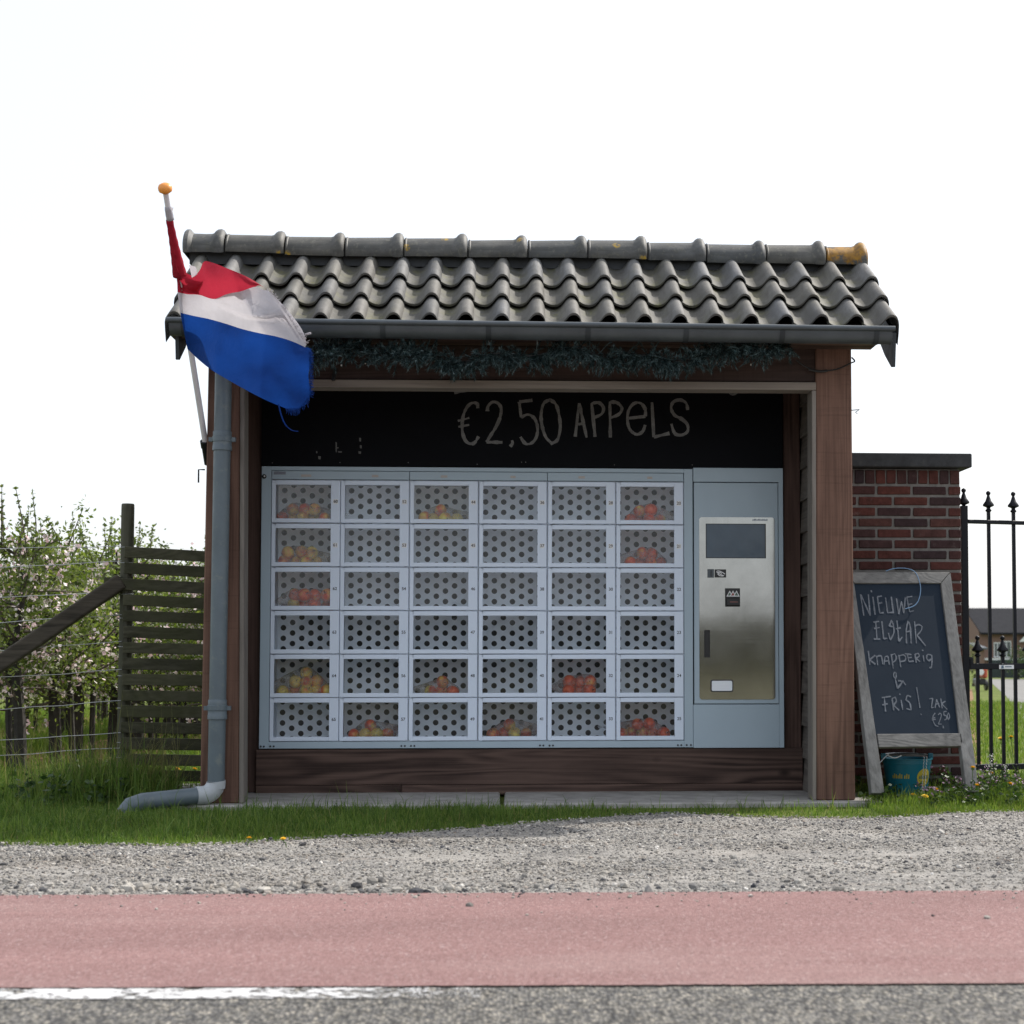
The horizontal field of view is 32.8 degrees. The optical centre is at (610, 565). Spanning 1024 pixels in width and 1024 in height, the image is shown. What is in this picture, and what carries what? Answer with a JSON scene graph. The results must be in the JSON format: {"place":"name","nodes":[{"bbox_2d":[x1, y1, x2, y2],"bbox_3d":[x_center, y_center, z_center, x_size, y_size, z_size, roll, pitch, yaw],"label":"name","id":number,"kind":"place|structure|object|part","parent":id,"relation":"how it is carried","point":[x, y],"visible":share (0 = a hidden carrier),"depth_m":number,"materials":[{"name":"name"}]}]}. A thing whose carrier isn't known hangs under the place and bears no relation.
{"place":"outdoors","nodes":[
{"label":"outdoors","id":0,"kind":"place"},
{"bbox_2d":[0,699,200,770],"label":"grass","id":1,"kind":"structure","parent":0,"point":[103,728],"depth_m":16.89,"materials":[{"name":"green plant"}]},
{"bbox_2d":[0,890,1023,987],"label":"bike lane","id":2,"kind":"structure","parent":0,"point":[739,938],"depth_m":5.20,"materials":[{"name":"red asphalt"}]},
{"bbox_2d":[0,889,1021,933],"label":"stray stones","id":3,"kind":"object","parent":2,"relation":"on","point":[469,904],"visible":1,"depth_m":6.15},
{"bbox_2d":[0,983,1023,1023],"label":"road","id":4,"kind":"structure","parent":0,"point":[952,1003],"depth_m":4.22,"materials":[{"name":"grey asphalt"}]},
{"bbox_2d":[0,987,513,998],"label":"road edge marking","id":5,"kind":"object","parent":4,"relation":"on","point":[101,993],"visible":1,"depth_m":4.37,"materials":[{"name":"white paint"}]},
{"bbox_2d":[0,809,1023,894],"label":"gravel verge","id":6,"kind":"structure","parent":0,"point":[867,878],"depth_m":7.28,"materials":[{"name":"grey gravel"}]},
{"bbox_2d":[0,670,1023,846],"bbox_3d":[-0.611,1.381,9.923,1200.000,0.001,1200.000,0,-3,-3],"label":"ground","id":7,"kind":"structure","parent":0,"point":[984,694],"depth_m":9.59,"materials":[{"name":"green plant"}]},
{"bbox_2d":[0,527,28,689],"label":"apple tree","id":8,"kind":"object","parent":7,"relation":"on","point":[4,587],"visible":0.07,"depth_m":14.89,"materials":[{"name":"green plant"}]},
{"bbox_2d":[0,542,68,743],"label":"apple tree","id":9,"kind":"object","parent":7,"relation":"on","point":[9,634],"visible":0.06,"depth_m":16.40,"materials":[{"name":"green plant"}]},
{"bbox_2d":[19,559,107,734],"bbox_3d":[-5.795,0.833,17.953,1.400,2.033,1.362,2,-3,-29],"label":"apple tree","id":10,"kind":"object","parent":7,"relation":"on","point":[64,722],"visible":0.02,"depth_m":17.96,"materials":[{"name":"green plant"}]},
{"bbox_2d":[0,697,199,804],"bbox_3d":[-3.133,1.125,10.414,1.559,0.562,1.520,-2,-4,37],"label":"grass tuft","id":11,"kind":"object","parent":7,"relation":"on","point":[157,785],"visible":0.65,"depth_m":10.22,"materials":[{"name":"green plant"}]},
{"bbox_2d":[0,722,200,819],"bbox_3d":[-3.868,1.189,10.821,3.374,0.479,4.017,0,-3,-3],"label":"grass","id":12,"kind":"structure","parent":7,"relation":"on","point":[10,802],"depth_m":9.89,"materials":[{"name":"green plant"}]},
{"bbox_2d":[0,484,118,772],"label":"apple tree","id":13,"kind":"object","parent":12,"relation":"on","point":[13,687],"visible":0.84,"depth_m":12.43,"materials":[{"name":"green plant"}]},
{"bbox_2d":[0,489,164,766],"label":"apple tree","id":14,"kind":"object","parent":12,"relation":"on","point":[54,718],"visible":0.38,"depth_m":13.19,"materials":[{"name":"green plant"}]},
{"bbox_2d":[0,511,181,762],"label":"apple tree","id":15,"kind":"object","parent":12,"relation":"on","point":[79,720],"visible":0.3,"depth_m":13.98,"materials":[{"name":"green plant"}]},
{"bbox_2d":[29,523,197,756],"bbox_3d":[-4.197,0.619,14.931,1.589,2.155,1.604,0,-3,-3],"label":"apple tree","id":16,"kind":"object","parent":12,"relation":"on","point":[113,705],"visible":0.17,"depth_m":14.79,"materials":[{"name":"green plant"}]},
{"bbox_2d":[77,515,201,751],"bbox_3d":[-4.383,0.629,15.752,1.524,2.216,1.490,0,-3,-3],"label":"apple tree","id":17,"kind":"object","parent":12,"relation":"on","point":[141,735],"visible":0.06,"depth_m":15.76,"materials":[{"name":"green plant"}]},
{"bbox_2d":[84,521,202,736],"bbox_3d":[-4.520,0.668,16.424,1.415,2.213,1.544,3,-4,-42],"label":"apple tree","id":18,"kind":"object","parent":12,"relation":"on","point":[139,530],"visible":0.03,"depth_m":16.42,"materials":[{"name":"green plant"}]},
{"bbox_2d":[106,562,196,737],"bbox_3d":[-4.626,0.858,17.994,1.430,1.987,1.543,0,-3,-3],"label":"apple tree","id":19,"kind":"object","parent":12,"relation":"on","point":[166,720],"visible":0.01,"depth_m":17.91,"materials":[{"name":"green plant"}]},
{"bbox_2d":[106,560,203,737],"bbox_3d":[-4.295,0.824,17.339,1.440,1.991,1.469,-2,-4,34],"label":"apple tree","id":20,"kind":"object","parent":12,"relation":"on","point":[178,719],"visible":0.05,"depth_m":17.34,"materials":[{"name":"green plant"}]},
{"bbox_2d":[143,548,203,735],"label":"apple tree","id":21,"kind":"object","parent":12,"relation":"on","point":[182,720],"visible":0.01,"depth_m":18.75,"materials":[{"name":"green plant"}]},
{"bbox_2d":[0,503,204,781],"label":"slatted fence","id":22,"kind":"object","parent":7,"relation":"on","point":[124,584],"visible":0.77,"depth_m":10.77,"materials":[{"name":"brown wood"}]},
{"bbox_2d":[134,538,204,736],"bbox_3d":[-3.364,0.658,14.911,1.563,2.066,1.549,0,-3,-3],"label":"apple tree","id":23,"kind":"object","parent":7,"relation":"on","point":[199,579],"visible":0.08,"depth_m":14.71,"materials":[{"name":"green plant"}]},
{"bbox_2d":[162,561,204,720],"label":"apple tree","id":24,"kind":"object","parent":7,"relation":"on","point":[192,657],"visible":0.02,"depth_m":15.87,"materials":[{"name":"green plant"}]},
{"bbox_2d":[179,784,199,788],"bbox_3d":[-2.666,1.419,10.938,0.252,0.070,0.320,0,-3,-3],"label":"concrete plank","id":25,"kind":"object","parent":7,"relation":"on","point":[184,787],"visible":0.04,"depth_m":10.84,"materials":[{"name":"grey concrete"}]},
{"bbox_2d":[165,784,499,810],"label":"concrete slab","id":26,"kind":"structure","parent":7,"relation":"on","point":[415,798],"depth_m":10.17,"materials":[{"name":"grey concrete"}]},
{"bbox_2d":[118,229,898,813],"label":"farm shed","id":27,"kind":"structure","parent":26,"relation":"on","point":[820,309],"depth_m":10.48,"materials":[{"name":"red wood"}]},
{"bbox_2d":[158,182,206,465],"bbox_3d":[-2.337,-1.292,9.573,0.074,1.406,1.049,0,-3,1],"label":"flagpole","id":28,"kind":"object","parent":27,"relation":"attached to","point":[165,189],"visible":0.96,"depth_m":9.75,"materials":[{"name":"white metal"}]},
{"bbox_2d":[165,207,313,431],"bbox_3d":[-1.980,-1.299,9.381,0.794,1.199,0.491,0,-3,-3],"label":"flag","id":29,"kind":"object","parent":28,"relation":"hanging from","point":[249,335],"visible":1,"depth_m":9.23,"materials":[{"name":"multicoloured fabric"}]},
{"bbox_2d":[259,466,783,748],"bbox_3d":[-0.549,0.265,10.944,3.231,1.744,0.527,0,-3,-3],"label":"locker machine","id":30,"kind":"object","parent":27,"relation":"attached to","point":[516,593],"visible":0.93,"depth_m":10.81,"materials":[{"name":"grey metal"}]},
{"bbox_2d":[274,666,328,692],"bbox_3d":[-1.940,0.718,10.716,0.462,0.197,0.164,0,-3,-3],"label":"apple bag","id":31,"kind":"object","parent":30,"relation":"on","point":[316,681],"visible":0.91,"depth_m":10.70,"materials":[{"name":"yellow food"}]},
{"bbox_2d":[275,588,329,605],"bbox_3d":[-1.909,0.212,10.731,0.402,0.149,0.152,0,-3,-3],"label":"apple bag","id":32,"kind":"object","parent":30,"relation":"on","point":[308,597],"visible":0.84,"depth_m":10.69,"materials":[{"name":"red food"}]},
{"bbox_2d":[278,545,329,566],"bbox_3d":[-1.864,-0.055,10.746,0.389,0.144,0.136,0,-3,-3],"label":"apple bag","id":33,"kind":"object","parent":30,"relation":"on","point":[306,553],"visible":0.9,"depth_m":10.72,"materials":[{"name":"yellow plant"}]},
{"bbox_2d":[277,503,330,518],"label":"apple bag","id":34,"kind":"object","parent":30,"relation":"on","point":[303,510],"visible":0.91,"depth_m":10.73,"materials":[{"name":"yellow plant"}]},
{"bbox_3d":[-1.877,0.940,10.609,0.418,0.266,0.024,0,-3,-3],"label":"door","id":35,"kind":"part","parent":30,"relation":"part of","materials":[{"name":"grey metal"}]},
{"bbox_3d":[-1.877,0.674,10.623,0.418,0.266,0.024,0,-3,-3],"label":"door","id":36,"kind":"part","parent":30,"relation":"part of","materials":[{"name":"grey metal"}]},
{"bbox_3d":[-1.877,0.407,10.637,0.418,0.266,0.024,0,-3,-3],"label":"door","id":37,"kind":"part","parent":30,"relation":"part of","materials":[{"name":"grey metal"}]},
{"bbox_3d":[-1.877,-0.128,10.665,0.418,0.266,0.024,0,-3,-3],"label":"door","id":38,"kind":"part","parent":30,"relation":"part of","materials":[{"name":"grey metal"}]},
{"bbox_3d":[-1.877,0.140,10.651,0.418,0.266,0.024,0,-3,-3],"label":"door","id":39,"kind":"part","parent":30,"relation":"part of","materials":[{"name":"grey metal"}]},
{"bbox_3d":[-1.877,-0.397,10.679,0.418,0.266,0.024,0,-3,-3],"label":"door","id":40,"kind":"part","parent":30,"relation":"part of","materials":[{"name":"grey metal"}]},
{"bbox_2d":[347,719,397,736],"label":"apple bag","id":41,"kind":"object","parent":30,"relation":"on","point":[369,729],"visible":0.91,"depth_m":10.71,"materials":[{"name":"yellow plant"}]},
{"bbox_3d":[-1.457,0.675,10.648,0.418,0.266,0.024,0,-3,-3],"label":"door","id":42,"kind":"part","parent":30,"relation":"part of","materials":[{"name":"grey metal"}]},
{"bbox_3d":[-1.457,0.941,10.634,0.418,0.266,0.024,0,-3,-3],"label":"door","id":43,"kind":"part","parent":30,"relation":"part of","materials":[{"name":"grey metal"}]},
{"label":"door","id":44,"kind":"part","parent":30,"relation":"part of","materials":[{"name":"grey metal"}]},
{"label":"door","id":45,"kind":"part","parent":30,"relation":"part of","materials":[{"name":"grey metal"}]},
{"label":"door","id":46,"kind":"part","parent":30,"relation":"part of","materials":[{"name":"grey metal"}]},
{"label":"door","id":47,"kind":"part","parent":30,"relation":"part of","materials":[{"name":"grey metal"}]},
{"bbox_2d":[413,676,459,692],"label":"apple bag","id":48,"kind":"object","parent":30,"relation":"on","point":[442,682],"visible":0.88,"depth_m":10.73,"materials":[{"name":"red food"}]},
{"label":"door","id":49,"kind":"part","parent":30,"relation":"part of","materials":[{"name":"white metal"}]},
{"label":"door","id":50,"kind":"part","parent":30,"relation":"part of","materials":[{"name":"white metal"}]},
{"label":"door","id":51,"kind":"part","parent":30,"relation":"part of","materials":[{"name":"white metal"}]},
{"bbox_2d":[418,504,468,523],"bbox_3d":[-1.008,-0.315,10.814,0.387,0.140,0.158,0,-3,-3],"label":"apple bag","id":52,"kind":"object","parent":30,"relation":"on","point":[441,511],"visible":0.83,"depth_m":10.79,"materials":[{"name":"yellow food"}]},
{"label":"door","id":53,"kind":"part","parent":30,"relation":"part of","materials":[{"name":"white metal"}]},
{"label":"door","id":54,"kind":"part","parent":30,"relation":"part of","materials":[{"name":"white metal"}]},
{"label":"door","id":55,"kind":"part","parent":30,"relation":"part of","materials":[{"name":"white metal"}]},
{"bbox_2d":[486,719,536,735],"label":"apple bag","id":56,"kind":"object","parent":30,"relation":"on","point":[509,728],"visible":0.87,"depth_m":10.77,"materials":[{"name":"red food"}]},
{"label":"door","id":57,"kind":"part","parent":30,"relation":"part of","materials":[{"name":"white metal"}]},
{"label":"door","id":58,"kind":"part","parent":30,"relation":"part of","materials":[{"name":"white metal"}]},
{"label":"door","id":59,"kind":"part","parent":30,"relation":"part of","materials":[{"name":"white metal"}]},
{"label":"door","id":60,"kind":"part","parent":30,"relation":"part of","materials":[{"name":"white metal"}]},
{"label":"door","id":61,"kind":"part","parent":30,"relation":"part of","materials":[{"name":"white metal"}]},
{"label":"door","id":62,"kind":"part","parent":30,"relation":"part of","materials":[{"name":"white metal"}]},
{"bbox_2d":[547,674,596,692],"bbox_3d":[-0.254,0.747,10.804,0.330,0.147,0.151,0,-3,-3],"label":"apple bag","id":63,"kind":"object","parent":30,"relation":"on","point":[581,683],"visible":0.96,"depth_m":10.77,"materials":[{"name":"red food"}]},
{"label":"door","id":64,"kind":"part","parent":30,"relation":"part of","materials":[{"name":"grey metal"}]},
{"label":"door","id":65,"kind":"part","parent":30,"relation":"part of","materials":[{"name":"grey metal"}]},
{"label":"door","id":66,"kind":"part","parent":30,"relation":"part of","materials":[{"name":"grey metal"}]},
{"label":"door","id":67,"kind":"part","parent":30,"relation":"part of","materials":[{"name":"grey metal"}]},
{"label":"door","id":68,"kind":"part","parent":30,"relation":"part of","materials":[{"name":"grey metal"}]},
{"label":"door","id":69,"kind":"part","parent":30,"relation":"part of","materials":[{"name":"grey metal"}]},
{"bbox_2d":[597,718,669,735],"bbox_3d":[0.139,1.018,10.829,0.455,0.144,0.177,0,-3,-3],"label":"apple bag","id":70,"kind":"object","parent":30,"relation":"on","point":[642,727],"visible":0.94,"depth_m":10.78,"materials":[{"name":"red plant"}]},
{"bbox_2d":[620,547,666,567],"bbox_3d":[0.160,-0.048,10.881,0.402,0.142,0.138,1,-3,-20],"label":"apple bag","id":71,"kind":"object","parent":30,"relation":"on","point":[647,555],"visible":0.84,"depth_m":10.86,"materials":[{"name":"red plant"}]},
{"bbox_2d":[624,503,673,524],"bbox_3d":[0.278,-0.321,10.891,0.384,0.151,0.163,0,-3,9],"label":"apple bag","id":72,"kind":"object","parent":30,"relation":"on","point":[646,511],"visible":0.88,"depth_m":10.86,"materials":[{"name":"red food"}]},
{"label":"door","id":73,"kind":"part","parent":30,"relation":"part of","materials":[{"name":"grey metal"}]},
{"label":"door","id":74,"kind":"part","parent":30,"relation":"part of","materials":[{"name":"grey metal"}]},
{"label":"door","id":75,"kind":"part","parent":30,"relation":"part of","materials":[{"name":"grey metal"}]},
{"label":"door","id":76,"kind":"part","parent":30,"relation":"part of","materials":[{"name":"grey metal"}]},
{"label":"door","id":77,"kind":"part","parent":30,"relation":"part of","materials":[{"name":"grey metal"}]},
{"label":"door","id":78,"kind":"part","parent":30,"relation":"part of","materials":[{"name":"grey metal"}]},
{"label":"terminal door","id":79,"kind":"part","parent":30,"relation":"part of","materials":[{"name":"silver metal"}]},
{"bbox_2d":[305,338,799,383],"bbox_3d":[-0.470,-1.207,9.873,3.136,0.359,0.312,0,-3,-3],"label":"pine garland","id":80,"kind":"object","parent":27,"relation":"attached to","point":[447,365],"visible":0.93,"depth_m":9.85},
{"bbox_2d":[0,759,1023,806],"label":"weeds","id":81,"kind":"object","parent":7,"relation":"on","point":[982,778],"visible":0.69,"depth_m":10.05,"materials":[{"name":"green plant"}]},
{"bbox_2d":[504,783,880,808],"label":"concrete slab","id":82,"kind":"structure","parent":7,"relation":"on","point":[680,799],"depth_m":10.10,"materials":[{"name":"grey concrete"}]},
{"bbox_2d":[881,752,932,796],"bbox_3d":[1.792,1.263,10.510,0.319,0.257,0.329,0,-3,-3],"label":"bucket","id":83,"kind":"object","parent":7,"relation":"on","point":[903,770],"visible":0.88,"depth_m":10.38,"materials":[{"name":"teal plastic"}]},
{"bbox_2d":[852,453,971,790],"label":"gate pillar","id":84,"kind":"structure","parent":7,"relation":"on","point":[906,511],"depth_m":10.88,"materials":[{"name":"red brick"}]},
{"bbox_2d":[853,568,978,794],"bbox_3d":[1.727,0.698,10.461,0.871,1.386,0.851,1,-3,-22],"label":"chalkboard sign","id":85,"kind":"object","parent":7,"relation":"on","point":[910,681],"visible":0.97,"depth_m":10.33,"materials":[{"name":"grey wood"}]},
{"bbox_2d":[855,764,1023,816],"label":"grass","id":86,"kind":"structure","parent":7,"relation":"on","point":[921,806],"depth_m":9.92,"materials":[{"name":"green plant"}]},
{"bbox_2d":[969,639,975,672],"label":"shrub","id":87,"kind":"object","parent":7,"relation":"on","point":[973,657],"visible":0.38,"depth_m":91.18,"materials":[{"name":"green plant"}]},
{"bbox_2d":[970,766,975,798],"bbox_3d":[2.112,1.279,10.115,0.043,0.225,0.043,0,-3,-3],"label":"dandelion","id":88,"kind":"object","parent":7,"relation":"on","point":[972,768],"visible":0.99,"depth_m":10.12,"materials":[{"name":"green plant"}]},
{"bbox_2d":[969,643,987,670],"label":"lean to","id":89,"kind":"object","parent":7,"relation":"on","point":[982,658],"visible":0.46,"depth_m":105.95,"materials":[{"name":"brick"}]},
{"bbox_2d":[973,669,987,690],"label":"garden machine","id":90,"kind":"object","parent":7,"relation":"on","point":[983,674],"visible":0.52,"depth_m":43.73,"materials":[{"name":"red plastic"}]},
{"bbox_2d":[960,488,1023,780],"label":"iron gate","id":91,"kind":"structure","parent":7,"relation":"on","point":[968,664],"depth_m":11.13,"materials":[{"name":"black metal"}]},
{"bbox_2d":[987,754,996,784],"bbox_3d":[2.281,1.265,10.407,0.057,0.283,0.057,1,-3,-24],"label":"seed stalk","id":92,"kind":"object","parent":7,"relation":"on","point":[990,760],"visible":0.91,"depth_m":10.41,"materials":[{"name":"plant"}]},
{"bbox_2d":[992,660,1023,677],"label":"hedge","id":93,"kind":"object","parent":7,"relation":"on","point":[996,673],"visible":0.29,"depth_m":70.99,"materials":[{"name":"green plant"}]},
{"bbox_2d":[1007,645,1023,678],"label":"shrub","id":94,"kind":"object","parent":7,"relation":"on","point":[1018,674],"visible":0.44,"depth_m":65.91,"materials":[{"name":"green plant"}]},
{"bbox_2d":[1018,651,1023,671],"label":"shrub","id":95,"kind":"object","parent":7,"relation":"on","point":[1022,659],"visible":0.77,"depth_m":65.06,"materials":[{"name":"green plant"}]},
{"bbox_2d":[0,0,1023,607],"label":"sky","id":96,"kind":"structure","parent":0,"point":[895,128],"materials":[{"name":"white"}]},
{"bbox_2d":[970,689,981,763],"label":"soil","id":97,"kind":"structure","parent":0,"point":[971,695],"depth_m":25.53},
{"bbox_2d":[969,608,1023,669],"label":"brick house","id":98,"kind":"structure","parent":0,"point":[1002,621],"depth_m":110.30,"materials":[{"name":"brown brick"}]},
{"bbox_2d":[994,642,1000,656],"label":"window","id":99,"kind":"structure","parent":98,"relation":"in","point":[996,644],"depth_m":109.48,"materials":[{"name":"white glass"}]},
{"bbox_2d":[1004,641,1010,656],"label":"window","id":100,"kind":"structure","parent":98,"relation":"in","point":[1007,643],"depth_m":109.54,"materials":[{"name":"white glass"}]},
{"bbox_2d":[970,699,1023,781],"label":"grass","id":101,"kind":"structure","parent":0,"point":[1009,709],"depth_m":19.76,"materials":[{"name":"green plant"}]},
{"bbox_2d":[992,679,1023,714],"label":"driveway","id":102,"kind":"structure","parent":0,"point":[1009,692],"depth_m":48.31,"materials":[{"name":"grey concrete"}]},
{"label":"soil","id":103,"kind":"structure","parent":0,"visible":0},
{"bbox_2d":[5,558,60,728],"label":"apple tree","id":104,"kind":"object","parent":103,"relation":"on","point":[24,686],"visible":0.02,"depth_m":18.48,"materials":[{"name":"green plant"}]},
{"bbox_2d":[3,537,73,731],"bbox_3d":[-6.468,0.759,19.394,1.519,2.351,1.416,2,-4,-37],"label":"apple tree","id":105,"kind":"object","parent":103,"relation":"on","point":[34,721],"depth_m":19.44,"materials":[{"name":"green plant"}]},
{"bbox_2d":[96,672,107,721],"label":"apple tree","id":106,"kind":"object","parent":103,"relation":"on","point":[103,708],"depth_m":22.52,"materials":[{"name":"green plant"}]}
]}

